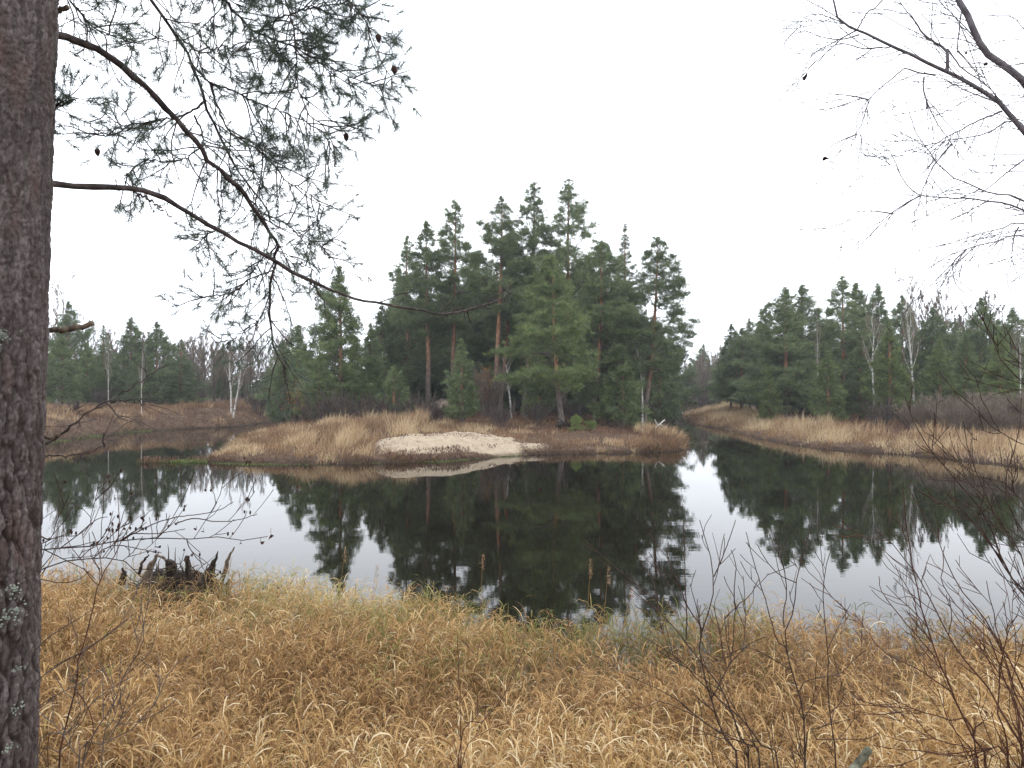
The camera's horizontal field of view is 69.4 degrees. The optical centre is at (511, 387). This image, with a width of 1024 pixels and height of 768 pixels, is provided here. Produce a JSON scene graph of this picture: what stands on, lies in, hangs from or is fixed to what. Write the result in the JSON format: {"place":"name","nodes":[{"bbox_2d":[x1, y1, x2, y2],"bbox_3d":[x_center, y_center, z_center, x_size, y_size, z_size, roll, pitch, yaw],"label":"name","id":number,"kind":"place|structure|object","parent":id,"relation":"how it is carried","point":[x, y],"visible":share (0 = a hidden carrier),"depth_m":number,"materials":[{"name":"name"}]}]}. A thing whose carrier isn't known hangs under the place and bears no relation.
{"place":"outdoors","nodes":[
{"label":"outdoors","id":0,"kind":"place"},
{"bbox_2d":[41,409,1023,702],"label":"river water","id":1,"kind":"structure","parent":0,"point":[529,527],"depth_m":18.82,"materials":[{"name":"black liquid"}]},
{"bbox_2d":[137,452,216,462],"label":"dead weeds","id":2,"kind":"object","parent":1,"relation":"on","point":[156,459],"visible":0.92,"depth_m":34.92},
{"bbox_2d":[44,388,1023,767],"bbox_3d":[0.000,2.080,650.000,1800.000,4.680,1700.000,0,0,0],"label":"ground","id":3,"kind":"structure","parent":0,"point":[482,446],"depth_m":40.29,"materials":[{"name":"soil"}]},
{"bbox_2d":[49,270,75,402],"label":"birch tree","id":4,"kind":"object","parent":3,"relation":"on","point":[54,310],"visible":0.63,"depth_m":91.31,"materials":[{"name":"grey plant"}]},
{"bbox_2d":[46,333,82,406],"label":"pine tree","id":5,"kind":"object","parent":3,"relation":"on","point":[53,393],"visible":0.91,"depth_m":71.49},
{"bbox_2d":[48,300,102,404],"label":"pine tree","id":6,"kind":"object","parent":3,"relation":"on","point":[67,320],"visible":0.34,"depth_m":83.93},
{"bbox_2d":[65,344,107,404],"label":"pine tree","id":7,"kind":"object","parent":3,"relation":"on","point":[87,382],"visible":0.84,"depth_m":77.58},
{"bbox_2d":[42,507,139,767],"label":"bare sapling","id":8,"kind":"object","parent":3,"relation":"on","point":[60,748],"visible":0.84,"depth_m":2.75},
{"bbox_2d":[18,568,191,767],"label":"bare shrub","id":9,"kind":"object","parent":3,"relation":"on","point":[78,702],"visible":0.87,"depth_m":2.60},
{"bbox_2d":[86,325,126,403],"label":"spruce tree","id":10,"kind":"object","parent":3,"relation":"on","point":[101,352],"visible":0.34,"depth_m":81.77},
{"bbox_2d":[101,317,154,402],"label":"pine tree","id":11,"kind":"object","parent":3,"relation":"on","point":[128,337],"visible":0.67,"depth_m":79.34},
{"bbox_2d":[119,351,170,404],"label":"pine tree","id":12,"kind":"object","parent":3,"relation":"on","point":[146,387],"visible":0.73,"depth_m":71.39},
{"bbox_2d":[121,321,185,396],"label":"pine tree","id":13,"kind":"object","parent":3,"relation":"on","point":[164,344],"visible":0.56,"depth_m":79.77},
{"bbox_2d":[40,456,273,586],"bbox_3d":[-1.555,1.215,3.013,1.203,1.872,0.319,0,0,0],"label":"alder shrub","id":14,"kind":"object","parent":3,"relation":"on","point":[132,533],"visible":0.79,"depth_m":3.00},
{"bbox_2d":[110,547,234,628],"bbox_3d":[-4.524,2.691,10.022,1.670,1.149,1.109,0,0,0],"label":"tree stump","id":15,"kind":"object","parent":3,"relation":"on","point":[186,574],"visible":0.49,"depth_m":9.82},
{"bbox_2d":[46,397,298,439],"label":"dry grass","id":16,"kind":"structure","parent":3,"relation":"on","point":[54,409],"depth_m":64.51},
{"bbox_2d":[154,339,210,405],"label":"spruce tree","id":17,"kind":"object","parent":3,"relation":"on","point":[176,371],"visible":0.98,"depth_m":73.56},
{"bbox_2d":[179,335,206,394],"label":"bare tree","id":18,"kind":"object","parent":3,"relation":"on","point":[194,352],"visible":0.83,"depth_m":97.81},
{"bbox_2d":[196,332,210,383],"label":"bare tree","id":19,"kind":"object","parent":3,"relation":"on","point":[201,348],"visible":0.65,"depth_m":106.99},
{"bbox_2d":[201,340,227,401],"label":"bare tree","id":20,"kind":"object","parent":3,"relation":"on","point":[215,360],"visible":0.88,"depth_m":93.50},
{"bbox_2d":[203,344,240,400],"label":"pine tree","id":21,"kind":"object","parent":3,"relation":"on","point":[218,390],"visible":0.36,"depth_m":99.62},
{"bbox_2d":[240,387,270,414],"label":"bare shrub","id":22,"kind":"object","parent":3,"relation":"on","point":[251,401],"visible":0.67,"depth_m":74.83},
{"bbox_2d":[0,0,521,767],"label":"pine tree","id":23,"kind":"object","parent":3,"relation":"on","point":[30,36],"visible":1,"depth_m":3.14,"materials":[{"name":"green plant"}]},
{"bbox_2d":[251,338,272,392],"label":"bare tree","id":24,"kind":"object","parent":3,"relation":"on","point":[264,355],"visible":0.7,"depth_m":92.91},
{"bbox_2d":[264,365,298,423],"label":"pine tree","id":25,"kind":"object","parent":3,"relation":"on","point":[275,412],"visible":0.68,"depth_m":61.63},
{"bbox_2d":[249,323,316,422],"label":"pine tree","id":26,"kind":"object","parent":3,"relation":"on","point":[287,356],"visible":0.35,"depth_m":65.39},
{"bbox_2d":[270,380,309,422],"bbox_3d":[-15.937,1.209,54.173,3.209,3.537,3.480,0,0,41],"label":"rusty shrub","id":27,"kind":"object","parent":3,"relation":"on","point":[295,410],"visible":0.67,"depth_m":53.96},
{"bbox_2d":[299,355,340,421],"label":"pine tree","id":28,"kind":"object","parent":3,"relation":"on","point":[317,375],"visible":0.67,"depth_m":54.58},
{"bbox_2d":[294,387,347,425],"bbox_3d":[-13.359,1.397,52.332,3.560,3.070,3.095,0,0,-7],"label":"bare shrub","id":29,"kind":"object","parent":3,"relation":"on","point":[329,409],"visible":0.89,"depth_m":51.56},
{"bbox_2d":[289,335,367,416],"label":"pine tree","id":30,"kind":"object","parent":3,"relation":"on","point":[309,382],"visible":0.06,"depth_m":62.16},
{"bbox_2d":[289,265,386,417],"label":"pine tree","id":31,"kind":"object","parent":3,"relation":"on","point":[342,307],"visible":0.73,"depth_m":57.39,"materials":[{"name":"plant"}]},
{"bbox_2d":[333,389,372,418],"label":"bare shrub","id":32,"kind":"object","parent":3,"relation":"on","point":[359,407],"visible":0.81,"depth_m":50.42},
{"bbox_2d":[337,341,374,415],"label":"pine tree","id":33,"kind":"object","parent":3,"relation":"on","point":[362,378],"visible":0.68,"depth_m":56.65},
{"bbox_2d":[357,323,392,416],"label":"pine tree","id":34,"kind":"object","parent":3,"relation":"on","point":[373,352],"visible":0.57,"depth_m":59.60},
{"bbox_2d":[207,406,564,463],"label":"dry grass","id":35,"kind":"structure","parent":3,"relation":"on","point":[339,432],"depth_m":40.63,"materials":[{"name":"plant"}]},
{"bbox_2d":[364,391,407,417],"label":"bare shrub","id":36,"kind":"object","parent":3,"relation":"on","point":[380,406],"visible":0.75,"depth_m":51.76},
{"bbox_2d":[363,304,418,411],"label":"pine tree","id":37,"kind":"object","parent":3,"relation":"on","point":[381,320],"visible":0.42,"depth_m":63.65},
{"bbox_2d":[374,364,415,415],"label":"pine tree","id":38,"kind":"object","parent":3,"relation":"on","point":[394,386],"visible":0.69,"depth_m":53.77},
{"bbox_2d":[382,276,441,413],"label":"pine tree","id":39,"kind":"object","parent":3,"relation":"on","point":[420,377],"visible":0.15,"depth_m":70.91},
{"bbox_2d":[382,235,450,410],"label":"pine tree","id":40,"kind":"object","parent":3,"relation":"on","point":[420,355],"visible":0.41,"depth_m":65.88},
{"bbox_2d":[396,390,441,415],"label":"bare shrub","id":41,"kind":"object","parent":3,"relation":"on","point":[428,401],"visible":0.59,"depth_m":51.81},
{"bbox_2d":[383,301,456,410],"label":"pine tree","id":42,"kind":"object","parent":3,"relation":"on","point":[438,393],"visible":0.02,"depth_m":72.21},
{"bbox_2d":[395,301,455,406],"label":"pine tree","id":43,"kind":"object","parent":3,"relation":"on","point":[438,344],"visible":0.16,"depth_m":73.19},
{"bbox_2d":[388,218,467,414],"bbox_3d":[-6.940,-5.871,62.809,7.193,17.111,6.641,0,0,0],"label":"pine tree","id":44,"kind":"object","parent":3,"relation":"on","point":[425,283],"visible":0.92,"depth_m":62.11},
{"bbox_2d":[421,398,448,422],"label":"bare shrub","id":45,"kind":"object","parent":3,"relation":"on","point":[436,413],"visible":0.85,"depth_m":49.66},
{"bbox_2d":[385,443,496,461],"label":"drift litter","id":46,"kind":"object","parent":3,"relation":"on","point":[442,449],"visible":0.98,"depth_m":35.77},
{"bbox_2d":[412,199,485,406],"bbox_3d":[-5.166,-6.939,64.501,7.607,19.108,6.878,0,0,-13],"label":"pine tree","id":47,"kind":"object","parent":3,"relation":"on","point":[465,300],"visible":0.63,"depth_m":63.56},
{"bbox_2d":[419,303,491,406],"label":"pine tree","id":48,"kind":"object","parent":3,"relation":"on","point":[448,344],"visible":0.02,"depth_m":75.43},
{"bbox_2d":[440,338,482,423],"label":"pine tree","id":49,"kind":"object","parent":3,"relation":"on","point":[467,397],"visible":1,"depth_m":48.76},
{"bbox_2d":[262,407,661,445],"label":"undergrowth","id":50,"kind":"object","parent":3,"relation":"on","point":[602,430],"visible":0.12,"depth_m":49.96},
{"bbox_2d":[442,270,504,411],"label":"pine tree","id":51,"kind":"object","parent":3,"relation":"on","point":[471,346],"visible":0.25,"depth_m":70.18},
{"bbox_2d":[473,366,498,418],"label":"rusty shrub","id":52,"kind":"object","parent":3,"relation":"on","point":[488,391],"visible":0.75,"depth_m":56.92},
{"bbox_2d":[467,361,505,417],"bbox_3d":[-1.978,0.195,57.830,3.074,4.794,3.150,0,0,-20],"label":"bare shrub","id":53,"kind":"object","parent":3,"relation":"on","point":[481,390],"visible":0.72,"depth_m":57.74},
{"bbox_2d":[450,634,523,767],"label":"bare sapling","id":54,"kind":"object","parent":3,"relation":"on","point":[458,764],"visible":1,"depth_m":3.30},
{"bbox_2d":[456,269,522,410],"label":"spruce tree","id":55,"kind":"object","parent":3,"relation":"on","point":[483,353],"visible":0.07,"depth_m":70.77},
{"bbox_2d":[455,195,533,416],"bbox_3d":[-1.042,-6.437,59.310,7.185,18.434,6.608,0,0,32],"label":"pine tree","id":56,"kind":"object","parent":3,"relation":"on","point":[488,284],"visible":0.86,"depth_m":58.89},
{"bbox_2d":[483,400,516,427],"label":"bare shrub","id":57,"kind":"object","parent":3,"relation":"on","point":[500,414],"visible":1,"depth_m":46.82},
{"bbox_2d":[463,268,549,411],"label":"pine tree","id":58,"kind":"object","parent":3,"relation":"on","point":[491,363],"visible":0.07,"depth_m":68.87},
{"bbox_2d":[477,227,538,410],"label":"pine tree","id":59,"kind":"object","parent":3,"relation":"on","point":[494,324],"visible":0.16,"depth_m":62.79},
{"bbox_2d":[485,288,554,412],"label":"pine tree","id":60,"kind":"object","parent":3,"relation":"on","point":[518,360],"visible":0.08,"depth_m":66.64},
{"bbox_2d":[482,180,570,418],"bbox_3d":[1.208,-7.152,60.303,7.599,19.994,7.907,0,0,0],"label":"pine tree","id":61,"kind":"object","parent":3,"relation":"on","point":[542,231],"visible":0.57,"depth_m":59.84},
{"bbox_2d":[38,541,1023,767],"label":"dry grass","id":62,"kind":"structure","parent":3,"relation":"on","point":[314,647],"depth_m":5.62,"materials":[{"name":"plant"}]},
{"bbox_2d":[848,746,871,767],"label":"fallen branch","id":63,"kind":"object","parent":62,"relation":"on","point":[861,759],"visible":1,"depth_m":2.86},
{"bbox_2d":[522,400,552,423],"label":"bare shrub","id":64,"kind":"object","parent":3,"relation":"on","point":[535,415],"visible":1,"depth_m":49.88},
{"bbox_2d":[518,351,561,420],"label":"pine tree","id":65,"kind":"object","parent":3,"relation":"on","point":[538,392],"visible":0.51,"depth_m":53.61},
{"bbox_2d":[484,254,600,423],"bbox_3d":[2.195,-3.078,50.103,7.866,12.048,7.289,0,0,44],"label":"pine tree","id":66,"kind":"object","parent":3,"relation":"on","point":[570,368],"visible":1,"depth_m":49.22,"materials":[{"name":"plant"}]},
{"bbox_2d":[562,399,589,421],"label":"bare shrub","id":67,"kind":"object","parent":3,"relation":"on","point":[571,409],"visible":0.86,"depth_m":55.70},
{"bbox_2d":[534,179,631,417],"bbox_3d":[6.138,-7.484,62.545,9.809,20.751,10.920,0,0,0],"label":"pine tree","id":68,"kind":"object","parent":3,"relation":"on","point":[576,211],"visible":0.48,"depth_m":61.94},
{"bbox_2d":[552,238,650,423],"bbox_3d":[6.855,-4.291,56.841,8.140,14.709,8.316,0,0,28],"label":"pine tree","id":69,"kind":"object","parent":3,"relation":"on","point":[600,308],"visible":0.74,"depth_m":56.02,"materials":[{"name":"plant"}]},
{"bbox_2d":[524,417,698,454],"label":"dry grass","id":70,"kind":"structure","parent":3,"relation":"on","point":[658,438],"depth_m":41.69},
{"bbox_2d":[567,297,664,423],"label":"pine tree","id":71,"kind":"object","parent":3,"relation":"on","point":[584,398],"visible":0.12,"depth_m":59.71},
{"bbox_2d":[585,348,653,428],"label":"pine tree","id":72,"kind":"object","parent":3,"relation":"on","point":[627,385],"visible":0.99,"depth_m":54.38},
{"bbox_2d":[597,223,648,404],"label":"spruce tree","id":73,"kind":"object","parent":3,"relation":"on","point":[626,273],"visible":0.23,"depth_m":67.82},
{"bbox_2d":[589,235,702,421],"bbox_3d":[10.847,-4.041,56.848,8.872,15.057,7.098,0,0,-44],"label":"pine tree","id":74,"kind":"object","parent":3,"relation":"on","point":[640,295],"visible":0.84,"depth_m":55.53,"materials":[{"name":"plant"}]},
{"bbox_2d":[634,322,686,426],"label":"pine tree","id":75,"kind":"object","parent":3,"relation":"on","point":[671,409],"visible":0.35,"depth_m":65.19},
{"bbox_2d":[649,315,702,419],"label":"pine tree","id":76,"kind":"object","parent":3,"relation":"on","point":[686,395],"visible":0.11,"depth_m":79.55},
{"bbox_2d":[582,514,794,767],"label":"bare shrub","id":77,"kind":"object","parent":3,"relation":"on","point":[753,741],"visible":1,"depth_m":2.90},
{"bbox_2d":[680,363,707,398],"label":"pine tree","id":78,"kind":"object","parent":3,"relation":"on","point":[689,381],"visible":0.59,"depth_m":132.38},
{"bbox_2d":[707,323,748,410],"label":"pine tree","id":79,"kind":"object","parent":3,"relation":"on","point":[727,342],"visible":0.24,"depth_m":83.85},
{"bbox_2d":[700,327,767,412],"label":"pine tree","id":80,"kind":"object","parent":3,"relation":"on","point":[735,350],"visible":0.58,"depth_m":79.19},
{"bbox_2d":[749,305,782,409],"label":"pine tree","id":81,"kind":"object","parent":3,"relation":"on","point":[765,321],"visible":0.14,"depth_m":79.91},
{"bbox_2d":[754,370,782,421],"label":"young pine","id":82,"kind":"object","parent":3,"relation":"on","point":[767,392],"visible":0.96,"depth_m":61.76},
{"bbox_2d":[728,286,832,418],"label":"pine tree","id":83,"kind":"object","parent":3,"relation":"on","point":[790,332],"visible":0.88,"depth_m":65.41,"materials":[{"name":"plant"}]},
{"bbox_2d":[692,524,879,767],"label":"bare sapling","id":84,"kind":"object","parent":3,"relation":"on","point":[803,729],"visible":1,"depth_m":2.95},
{"bbox_2d":[745,283,851,418],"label":"pine tree","id":85,"kind":"object","parent":3,"relation":"on","point":[825,327],"visible":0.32,"depth_m":67.47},
{"bbox_2d":[804,348,848,422],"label":"young pine","id":86,"kind":"object","parent":3,"relation":"on","point":[836,395],"visible":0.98,"depth_m":57.63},
{"bbox_2d":[802,532,850,767],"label":"bare sapling","id":87,"kind":"object","parent":3,"relation":"on","point":[828,658],"visible":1,"depth_m":3.05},
{"bbox_2d":[807,275,883,415],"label":"pine tree","id":88,"kind":"object","parent":3,"relation":"on","point":[848,314],"visible":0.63,"depth_m":69.58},
{"bbox_2d":[682,401,1023,468],"bbox_3d":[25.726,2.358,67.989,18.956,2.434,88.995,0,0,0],"label":"dry grass","id":89,"kind":"structure","parent":3,"relation":"on","point":[718,414],"depth_m":47.00,"materials":[{"name":"plant"}]},
{"bbox_2d":[830,342,878,420],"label":"pine tree","id":90,"kind":"object","parent":3,"relation":"on","point":[856,363],"visible":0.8,"depth_m":62.63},
{"bbox_2d":[831,282,892,406],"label":"pine tree","id":91,"kind":"object","parent":3,"relation":"on","point":[858,297],"visible":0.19,"depth_m":73.50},
{"bbox_2d":[861,301,892,405],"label":"birch tree","id":92,"kind":"object","parent":3,"relation":"on","point":[867,329],"visible":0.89,"depth_m":61.15,"materials":[{"name":"grey plant"}]},
{"bbox_2d":[845,282,909,404],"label":"pine tree","id":93,"kind":"object","parent":3,"relation":"on","point":[879,311],"visible":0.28,"depth_m":71.48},
{"bbox_2d":[732,409,1023,447],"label":"undergrowth","id":94,"kind":"object","parent":3,"relation":"on","point":[856,416],"visible":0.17,"depth_m":54.67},
{"bbox_2d":[861,396,894,426],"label":"bare shrub","id":95,"kind":"object","parent":3,"relation":"on","point":[873,413],"visible":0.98,"depth_m":53.03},
{"bbox_2d":[857,322,919,423],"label":"young pine","id":96,"kind":"object","parent":3,"relation":"on","point":[882,366],"visible":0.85,"depth_m":56.63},
{"bbox_2d":[758,0,1023,317],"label":"bare tree","id":97,"kind":"object","parent":3,"relation":"on","point":[1000,63],"visible":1,"depth_m":3.60,"materials":[{"name":"plant"}]},
{"bbox_2d":[880,295,919,382],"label":"pine tree","id":98,"kind":"object","parent":3,"relation":"on","point":[899,311],"visible":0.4,"depth_m":72.51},
{"bbox_2d":[893,265,923,405],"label":"birch tree","id":99,"kind":"object","parent":3,"relation":"on","point":[907,327],"visible":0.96,"depth_m":62.34,"materials":[{"name":"white plant"}]},
{"bbox_2d":[896,287,925,371],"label":"bare tree","id":100,"kind":"object","parent":3,"relation":"on","point":[921,310],"visible":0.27,"depth_m":84.16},
{"bbox_2d":[799,485,1023,767],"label":"bare shrub","id":101,"kind":"object","parent":3,"relation":"on","point":[974,760],"visible":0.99,"depth_m":3.00,"materials":[{"name":"plant"}]},
{"bbox_2d":[893,398,953,429],"bbox_3d":[27.121,1.720,49.179,3.240,2.284,3.320,0,0,-21],"label":"bare shrub","id":102,"kind":"object","parent":3,"relation":"on","point":[907,416],"visible":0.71,"depth_m":49.06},
{"bbox_2d":[899,306,962,401],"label":"pine tree","id":103,"kind":"object","parent":3,"relation":"on","point":[934,329],"visible":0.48,"depth_m":69.76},
{"bbox_2d":[909,338,969,413],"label":"young pine","id":104,"kind":"object","parent":3,"relation":"on","point":[936,359],"visible":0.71,"depth_m":56.74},
{"bbox_2d":[910,390,979,429],"bbox_3d":[28.182,1.444,47.840,4.244,2.682,4.349,0,0,22],"label":"bare shrub","id":105,"kind":"object","parent":3,"relation":"on","point":[941,404],"visible":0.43,"depth_m":48.05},
{"bbox_2d":[935,287,965,331],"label":"bare tree","id":106,"kind":"object","parent":3,"relation":"on","point":[951,308],"visible":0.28,"depth_m":89.61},
{"bbox_2d":[924,395,995,433],"bbox_3d":[27.353,1.653,45.182,3.632,2.418,3.545,0,0,42],"label":"bare shrub","id":107,"kind":"object","parent":3,"relation":"on","point":[946,416],"visible":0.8,"depth_m":44.73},
{"bbox_2d":[905,300,1023,767],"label":"bare shrub","id":108,"kind":"object","parent":3,"relation":"on","point":[1000,558],"visible":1,"depth_m":2.70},
{"bbox_2d":[942,335,992,401],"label":"pine tree","id":109,"kind":"object","parent":3,"relation":"on","point":[965,355],"visible":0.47,"depth_m":57.79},
{"bbox_2d":[922,388,1019,430],"bbox_3d":[29.288,1.403,47.120,4.969,2.890,4.849,0,0,1],"label":"bare shrub","id":110,"kind":"object","parent":3,"relation":"on","point":[975,398],"visible":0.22,"depth_m":46.66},
{"bbox_2d":[953,297,1023,388],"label":"pine tree","id":111,"kind":"object","parent":3,"relation":"on","point":[977,336],"visible":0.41,"depth_m":65.23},
{"bbox_2d":[963,396,1023,434],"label":"bare shrub","id":112,"kind":"object","parent":3,"relation":"on","point":[999,417],"visible":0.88,"depth_m":43.54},
{"bbox_2d":[969,331,1023,416],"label":"young pine","id":113,"kind":"object","parent":3,"relation":"on","point":[999,368],"visible":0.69,"depth_m":53.51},
{"bbox_2d":[972,391,1023,432],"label":"bare shrub","id":114,"kind":"object","parent":3,"relation":"on","point":[1009,397],"visible":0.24,"depth_m":45.55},
{"bbox_2d":[979,307,1023,400],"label":"pine tree","id":115,"kind":"object","parent":3,"relation":"on","point":[1012,316],"visible":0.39,"depth_m":61.59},
{"bbox_2d":[989,388,1023,429],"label":"bare shrub","id":116,"kind":"object","parent":3,"relation":"on","point":[1018,408],"visible":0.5,"depth_m":44.94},
{"bbox_2d":[1011,313,1023,395],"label":"birch tree","id":117,"kind":"object","parent":3,"relation":"on","point":[1012,335],"visible":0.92,"depth_m":49.90,"materials":[{"name":"white plant"}]},
{"bbox_2d":[48,0,1023,385],"label":"sky","id":118,"kind":"structure","parent":0,"point":[653,113],"materials":[{"name":"white"}]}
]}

